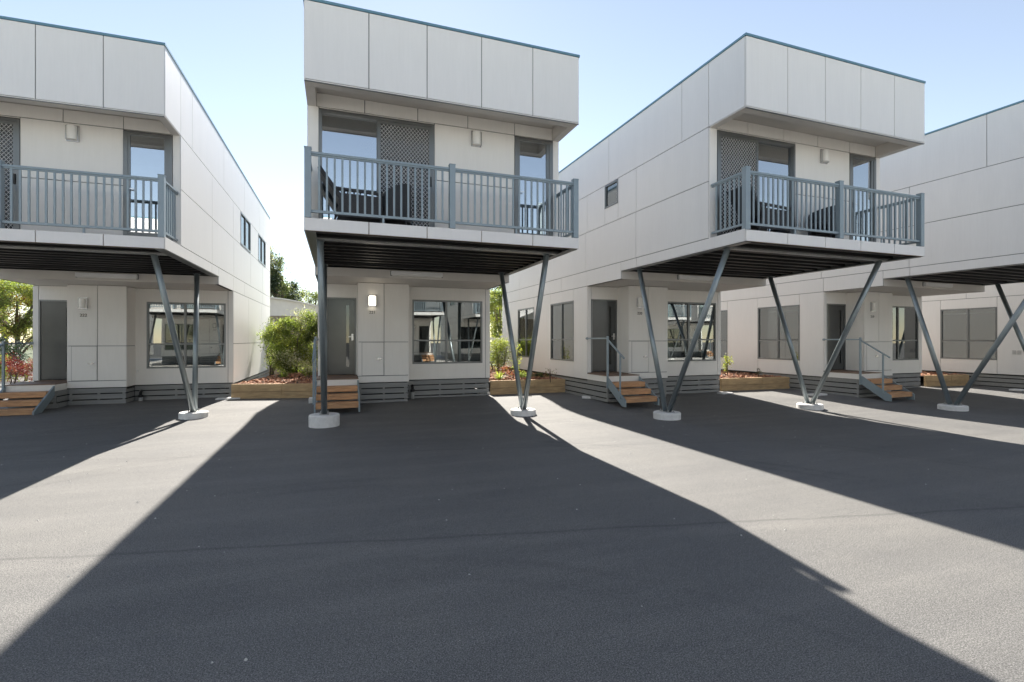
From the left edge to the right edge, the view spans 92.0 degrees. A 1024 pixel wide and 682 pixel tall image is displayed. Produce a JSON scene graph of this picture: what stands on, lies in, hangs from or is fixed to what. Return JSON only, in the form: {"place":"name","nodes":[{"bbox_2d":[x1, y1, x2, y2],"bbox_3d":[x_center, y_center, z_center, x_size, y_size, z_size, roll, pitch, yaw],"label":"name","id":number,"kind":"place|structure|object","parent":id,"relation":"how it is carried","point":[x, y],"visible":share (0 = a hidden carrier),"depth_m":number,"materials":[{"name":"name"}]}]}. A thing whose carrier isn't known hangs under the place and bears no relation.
{"place":"outdoors","nodes":[
{"label":"outdoors","id":0,"kind":"place"},
{"bbox_2d":[0,345,494,371],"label":"lawn","id":1,"kind":"structure","parent":0,"point":[28,352],"depth_m":59.20,"materials":[{"name":"green plant"}]},
{"bbox_2d":[0,280,32,358],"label":"background tree","id":2,"kind":"object","parent":1,"relation":"on","point":[12,314],"visible":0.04,"depth_m":29.99,"materials":[{"name":"green plant"}]},
{"bbox_2d":[270,246,306,301],"bbox_3d":[-16.773,-2.773,35.915,5.534,8.885,4.487,0,0,-19],"label":"conifer tree","id":3,"kind":"object","parent":1,"relation":"on","point":[279,288],"visible":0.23,"depth_m":35.55,"materials":[{"name":"green plant"}]},
{"bbox_2d":[270,297,317,361],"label":"curved roof shed","id":4,"kind":"structure","parent":1,"relation":"on","point":[279,307],"depth_m":32.27,"materials":[{"name":"metal"}]},
{"bbox_2d":[298,282,317,304],"bbox_3d":[-15.652,-1.515,40.252,4.445,6.368,3.408,0,0,-19],"label":"garden tree","id":5,"kind":"object","parent":1,"relation":"on","point":[314,296],"visible":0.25,"depth_m":39.65,"materials":[{"name":"green plant"}]},
{"bbox_2d":[490,286,501,352],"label":"distant tree","id":6,"kind":"object","parent":1,"relation":"on","point":[498,287],"visible":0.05,"depth_m":44.83,"materials":[{"name":"green plant"}]},
{"bbox_2d":[261,333,309,375],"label":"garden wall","id":7,"kind":"structure","parent":0,"point":[275,372],"depth_m":22.50,"materials":[{"name":"grey"}]},
{"bbox_2d":[0,343,1023,681],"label":"asphalt ground","id":8,"kind":"structure","parent":0,"point":[290,545],"depth_m":4.35,"materials":[{"name":"grey asphalt"}]},
{"bbox_2d":[0,331,31,377],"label":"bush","id":9,"kind":"object","parent":8,"relation":"on","point":[15,349],"visible":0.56,"depth_m":21.23,"materials":[{"name":"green plant"}]},
{"bbox_2d":[0,279,32,365],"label":"autumn tree","id":10,"kind":"object","parent":8,"relation":"on","point":[24,322],"visible":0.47,"depth_m":23.77,"materials":[{"name":"green plant"}]},
{"bbox_2d":[0,350,32,383],"bbox_3d":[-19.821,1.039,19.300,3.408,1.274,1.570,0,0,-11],"label":"red shrub","id":11,"kind":"object","parent":8,"relation":"on","point":[11,367],"visible":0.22,"depth_m":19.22,"materials":[{"name":"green plant"}]},
{"bbox_2d":[0,15,269,419],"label":"two storey cabin","id":12,"kind":"object","parent":8,"relation":"on","point":[134,234],"visible":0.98,"depth_m":10.13,"materials":[{"name":"grey metal"}]},
{"bbox_2d":[0,117,19,228],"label":"sliding door","id":13,"kind":"structure","parent":12,"relation":"in","point":[9,127],"depth_m":8.80,"materials":[{"name":"grey metal"}]},
{"bbox_2d":[38,300,66,379],"bbox_3d":[-11.892,0.006,12.964,0.813,2.110,0.120,0,0,-19],"label":"front door","id":14,"kind":"structure","parent":12,"relation":"in","point":[52,314],"depth_m":12.91,"materials":[{"name":"grey metal"}]},
{"bbox_2d":[72,347,96,380],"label":"cupboard door","id":15,"kind":"structure","parent":12,"relation":"in","point":[84,359],"depth_m":12.64,"materials":[{"name":"metal"}]},
{"bbox_2d":[123,130,172,240],"bbox_3d":[-6.977,-2.896,9.490,0.794,2.126,0.145,0,0,-19],"label":"balcony door","id":16,"kind":"structure","parent":12,"relation":"in","point":[144,154],"depth_m":9.47,"materials":[{"name":"clear glass"}]},
{"bbox_2d":[147,302,225,368],"bbox_3d":[-9.134,-0.134,13.903,1.914,1.830,0.082,0,0,-19],"label":"window","id":17,"kind":"structure","parent":12,"relation":"in","point":[185,343],"depth_m":13.86,"materials":[{"name":"grey metal"}]},
{"bbox_2d":[241,212,250,252],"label":"window","id":18,"kind":"structure","parent":12,"relation":"in","point":[245,224],"depth_m":16.06,"materials":[{"name":"clear glass"}]},
{"bbox_2d":[258,233,265,266],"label":"window","id":19,"kind":"structure","parent":12,"relation":"in","point":[261,243],"depth_m":19.26,"materials":[{"name":"clear glass"}]},
{"bbox_2d":[215,397,239,399],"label":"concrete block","id":20,"kind":"structure","parent":8,"relation":"on","point":[222,398],"depth_m":13.74,"materials":[{"name":"white concrete"}]},
{"bbox_2d":[231,369,317,398],"bbox_3d":[-7.026,1.387,17.248,2.432,0.595,6.541,0,0,-6],"label":"timber planter","id":21,"kind":"object","parent":8,"relation":"on","point":[296,385],"visible":0.56,"depth_m":14.04,"materials":[{"name":"wood"}]},
{"bbox_2d":[278,371,288,377],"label":"grass tuft","id":22,"kind":"object","parent":21,"relation":"on","point":[284,375],"visible":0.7,"depth_m":16.18,"materials":[{"name":"green plant"}]},
{"bbox_2d":[256,305,317,373],"bbox_3d":[-8.017,0.023,18.139,2.835,2.797,2.159,0,0,-38],"label":"flowering bush","id":23,"kind":"object","parent":21,"relation":"on","point":[288,356],"visible":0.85,"depth_m":17.87,"materials":[{"name":"green plant"}]},
{"bbox_2d":[300,365,317,377],"bbox_3d":[-6.599,1.061,16.085,0.517,0.496,0.662,0,0,-5],"label":"variegated plant","id":24,"kind":"object","parent":21,"relation":"on","point":[308,373],"visible":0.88,"depth_m":15.99,"materials":[{"name":"green plant"}]},
{"bbox_2d":[266,316,284,375],"bbox_3d":[-10.432,0.138,20.976,2.169,2.765,1.998,0,0,-19],"label":"hedge shrub","id":25,"kind":"object","parent":8,"relation":"on","point":[271,371],"visible":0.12,"depth_m":20.72,"materials":[{"name":"green plant"}]},
{"bbox_2d":[303,0,579,427],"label":"two storey cabin","id":26,"kind":"object","parent":8,"relation":"on","point":[462,133],"visible":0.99,"depth_m":9.27,"materials":[{"name":"grey metal"}]},
{"bbox_2d":[327,297,355,374],"bbox_3d":[-4.669,-0.095,13.391,0.850,2.110,0.120,0,0,-19],"label":"front door","id":27,"kind":"structure","parent":26,"relation":"in","point":[341,312],"depth_m":13.40,"materials":[{"name":"grey metal"}]},
{"bbox_2d":[320,165,383,222],"bbox_3d":[-2.744,-2.381,8.434,1.049,0.918,0.585,0,0,-19],"label":"lounge chair","id":28,"kind":"object","parent":26,"relation":"on","point":[353,202],"visible":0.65,"depth_m":8.22,"materials":[{"name":"plastic"}]},
{"bbox_2d":[362,343,383,374],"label":"cupboard door","id":29,"kind":"structure","parent":26,"relation":"in","point":[372,353],"depth_m":13.09,"materials":[{"name":"metal"}]},
{"bbox_2d":[319,108,433,226],"bbox_3d":[-2.432,-2.992,9.013,2.030,2.116,0.120,0,0,-19],"label":"sliding door","id":30,"kind":"structure","parent":26,"relation":"in","point":[342,133],"depth_m":9.00,"materials":[{"name":"clear glass"}]},
{"bbox_2d":[382,184,410,224],"bbox_3d":[-2.048,-2.327,8.689,0.540,0.803,0.609,0,0,-9],"label":"tub chair","id":31,"kind":"object","parent":26,"relation":"on","point":[397,205],"visible":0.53,"depth_m":8.43,"materials":[{"name":"plastic"}]},
{"bbox_2d":[412,300,481,363],"bbox_3d":[-1.862,-0.235,14.381,2.060,1.830,0.082,0,0,-19],"label":"window","id":32,"kind":"structure","parent":26,"relation":"in","point":[445,301],"depth_m":14.33,"materials":[{"name":"grey metal"}]},
{"bbox_2d":[514,136,552,235],"bbox_3d":[0.435,-2.997,10.024,0.830,2.126,0.145,0,0,-19],"label":"balcony door","id":33,"kind":"structure","parent":26,"relation":"in","point":[532,157],"depth_m":10.02,"materials":[{"name":"clear glass"}]},
{"bbox_2d":[490,288,501,337],"bbox_3d":[-0.684,-0.767,26.970,2.520,4.871,2.519,0,0,-19],"label":"slender tree","id":34,"kind":"object","parent":8,"relation":"on","point":[495,317],"visible":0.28,"depth_m":26.76,"materials":[{"name":"green plant"}]},
{"bbox_2d":[490,336,501,366],"bbox_3d":[-0.493,0.740,23.047,4.880,1.950,0.100,0,0,-19],"label":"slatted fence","id":35,"kind":"object","parent":8,"relation":"on","point":[491,339],"visible":0.02,"depth_m":22.87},
{"bbox_2d":[489,366,565,394],"bbox_3d":[-0.401,1.381,18.349,2.482,0.609,6.541,0,0,-16],"label":"timber planter","id":36,"kind":"object","parent":8,"relation":"on","point":[506,384],"visible":0.44,"depth_m":15.32,"materials":[{"name":"wood"}]},
{"bbox_2d":[493,368,505,378],"bbox_3d":[-0.376,1.072,15.480,0.640,0.430,0.687,0,0,36],"label":"grass tuft","id":37,"kind":"object","parent":36,"relation":"on","point":[499,375],"visible":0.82,"depth_m":15.44,"materials":[{"name":"green plant"}]},
{"bbox_2d":[490,326,516,370],"bbox_3d":[-0.572,0.428,19.535,1.520,1.986,1.986,0,0,-19],"label":"green bush","id":38,"kind":"object","parent":36,"relation":"on","point":[498,346],"visible":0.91,"depth_m":19.39,"materials":[{"name":"green plant"}]},
{"bbox_2d":[499,364,508,373],"bbox_3d":[-0.256,1.068,17.445,0.454,0.482,0.856,0,0,3],"label":"flowering plant","id":39,"kind":"object","parent":36,"relation":"on","point":[504,370],"visible":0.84,"depth_m":17.45,"materials":[{"name":"red plant"}]},
{"bbox_2d":[510,342,521,370],"bbox_3d":[0.147,0.684,16.977,0.453,1.243,0.373,0,0,11],"label":"sapling","id":40,"kind":"object","parent":36,"relation":"on","point":[519,346],"visible":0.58,"depth_m":16.98,"materials":[{"name":"green plant"}]},
{"bbox_2d":[519,370,526,378],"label":"young plant","id":41,"kind":"object","parent":36,"relation":"on","point":[523,375],"visible":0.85,"depth_m":15.39,"materials":[{"name":"green plant"}]},
{"bbox_2d":[531,372,543,378],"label":"young plant","id":42,"kind":"object","parent":36,"relation":"on","point":[538,374],"visible":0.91,"depth_m":15.53,"materials":[{"name":"green plant"}]},
{"bbox_2d":[544,369,556,382],"bbox_3d":[1.110,1.079,15.261,0.533,0.459,0.402,0,0,-19],"label":"young plant","id":43,"kind":"object","parent":36,"relation":"in","point":[549,375],"visible":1,"depth_m":15.21,"materials":[{"name":"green plant"}]},
{"bbox_2d":[502,32,925,420],"bbox_3d":[4.136,-1.796,15.773,4.980,7.222,13.322,0,0,-20],"label":"two storey cabin","id":44,"kind":"object","parent":8,"relation":"on","point":[652,267],"visible":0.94,"depth_m":10.78,"materials":[{"name":"grey metal"}]},
{"bbox_2d":[518,307,533,356],"bbox_3d":[0.543,-0.275,18.641,0.082,1.840,1.660,0,0,-20],"label":"window","id":45,"kind":"structure","parent":44,"relation":"in","point":[525,316],"depth_m":18.64,"materials":[{"name":"clear glass"}]},
{"bbox_2d":[550,300,573,360],"bbox_3d":[1.603,-0.275,15.717,0.082,1.840,1.680,0,0,-20],"label":"window","id":46,"kind":"structure","parent":44,"relation":"in","point":[561,314],"depth_m":15.69,"materials":[{"name":"glass"}]},
{"bbox_2d":[591,299,616,371],"bbox_3d":[2.662,-0.120,14.338,0.850,2.110,0.120,0,0,-20],"label":"front door","id":47,"kind":"structure","parent":44,"relation":"in","point":[603,312],"depth_m":14.32,"materials":[{"name":"grey metal"}]},
{"bbox_2d":[604,179,617,208],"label":"window","id":48,"kind":"structure","parent":44,"relation":"in","point":[611,189],"depth_m":12.96,"materials":[{"name":"clear glass"}]},
{"bbox_2d":[632,341,647,371],"bbox_3d":[3.653,0.472,14.035,0.545,0.865,0.040,0,0,-20],"label":"meter box","id":49,"kind":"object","parent":44,"relation":"in","point":[639,348],"depth_m":14.04,"materials":[{"name":"metal"}]},
{"bbox_2d":[668,302,715,361],"bbox_3d":[5.525,-0.260,15.374,2.000,1.830,0.082,0,0,-20],"label":"window","id":50,"kind":"structure","parent":44,"relation":"in","point":[708,332],"depth_m":15.60,"materials":[{"name":"clear glass"}]},
{"bbox_2d":[717,130,795,235],"bbox_3d":[4.930,-3.017,9.987,2.030,2.116,0.102,0,0,-20],"label":"sliding door","id":51,"kind":"structure","parent":44,"relation":"in","point":[735,151],"depth_m":9.93,"materials":[{"name":"grey metal"}]},
{"bbox_2d":[726,186,790,233],"bbox_3d":[4.700,-2.406,9.425,1.049,0.918,0.585,0,0,-19],"label":"lounge chair","id":52,"kind":"object","parent":44,"relation":"on","point":[758,228],"visible":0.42,"depth_m":9.26,"materials":[{"name":"plastic"}]},
{"bbox_2d":[808,205,834,237],"bbox_3d":[6.368,-2.352,10.023,0.540,0.803,0.609,0,0,-29],"label":"tub chair","id":53,"kind":"object","parent":44,"relation":"on","point":[821,234],"visible":0.24,"depth_m":10.16,"materials":[{"name":"plastic"}]},
{"bbox_2d":[849,154,875,241],"bbox_3d":[7.792,-3.022,11.011,0.830,2.126,0.145,0,0,-20],"label":"balcony door","id":54,"kind":"structure","parent":44,"relation":"in","point":[862,169],"depth_m":11.00,"materials":[{"name":"clear glass"}]},
{"bbox_2d":[717,392,733,393],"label":"concrete block","id":55,"kind":"structure","parent":8,"relation":"on","point":[725,393],"depth_m":15.26,"materials":[{"name":"white concrete"}]},
{"bbox_2d":[718,370,789,390],"bbox_3d":[7.194,1.393,19.463,2.801,0.585,6.541,0,0,-16],"label":"timber planter","id":56,"kind":"object","parent":8,"relation":"on","point":[734,381],"visible":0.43,"depth_m":16.39,"materials":[{"name":"wood"}]},
{"bbox_2d":[722,353,733,375],"bbox_3d":[7.411,0.859,17.015,0.470,0.855,0.338,0,0,0],"label":"young plant","id":57,"kind":"object","parent":56,"relation":"in","point":[727,362],"visible":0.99,"depth_m":17.00,"materials":[{"name":"green plant"}]},
{"bbox_2d":[808,393,826,395],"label":"concrete block","id":58,"kind":"structure","parent":8,"relation":"on","point":[820,394],"depth_m":14.81,"materials":[{"name":"grey concrete"}]},
{"bbox_2d":[714,100,1023,410],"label":"two storey cabin","id":59,"kind":"object","parent":8,"relation":"on","point":[966,176],"visible":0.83,"depth_m":14.02,"materials":[{"name":"white paint"}]},
{"bbox_2d":[721,310,726,356],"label":"window","id":60,"kind":"structure","parent":59,"relation":"in","point":[723,312],"depth_m":19.38,"materials":[{"name":"glass"}]},
{"bbox_2d":[757,305,799,360],"bbox_3d":[9.228,-0.246,17.078,0.142,1.840,1.680,0,0,-21],"label":"window","id":61,"kind":"structure","parent":59,"relation":"in","point":[769,340],"depth_m":17.38,"materials":[{"name":"glass"}]},
{"bbox_2d":[827,304,845,369],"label":"front door","id":62,"kind":"structure","parent":59,"relation":"in","point":[836,313],"depth_m":15.71,"materials":[{"name":"grey metal"}]},
{"bbox_2d":[867,342,878,369],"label":"cupboard door","id":63,"kind":"structure","parent":59,"relation":"in","point":[872,355],"depth_m":15.43,"materials":[{"name":"metal"}]},
{"bbox_2d":[893,306,918,359],"bbox_3d":[13.128,-0.231,16.787,2.000,1.830,0.082,0,0,-21],"label":"window","id":64,"kind":"structure","parent":59,"relation":"in","point":[905,319],"depth_m":16.93,"materials":[{"name":"clear glass"}]},
{"bbox_2d":[920,371,968,386],"bbox_3d":[14.807,1.400,20.489,2.013,0.571,6.041,0,0,-13],"label":"timber planter","id":65,"kind":"object","parent":8,"relation":"on","point":[931,379],"visible":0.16,"depth_m":17.59,"materials":[{"name":"wood"}]},
{"bbox_2d":[920,283,1023,388],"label":"two storey cabin","id":66,"kind":"object","parent":8,"relation":"on","point":[964,330],"visible":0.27,"depth_m":18.03,"materials":[{"name":"white paint"}]},
{"bbox_2d":[940,307,996,359],"bbox_3d":[16.499,-0.227,17.859,0.142,1.840,1.680,0,0,-20],"label":"window","id":67,"kind":"structure","parent":66,"relation":"in","point":[953,328],"depth_m":18.18,"materials":[{"name":"grey metal"}]},
{"bbox_2d":[0,0,1023,342],"label":"sky","id":68,"kind":"structure","parent":0,"point":[243,60],"materials":[{"name":"blue"}]}
]}

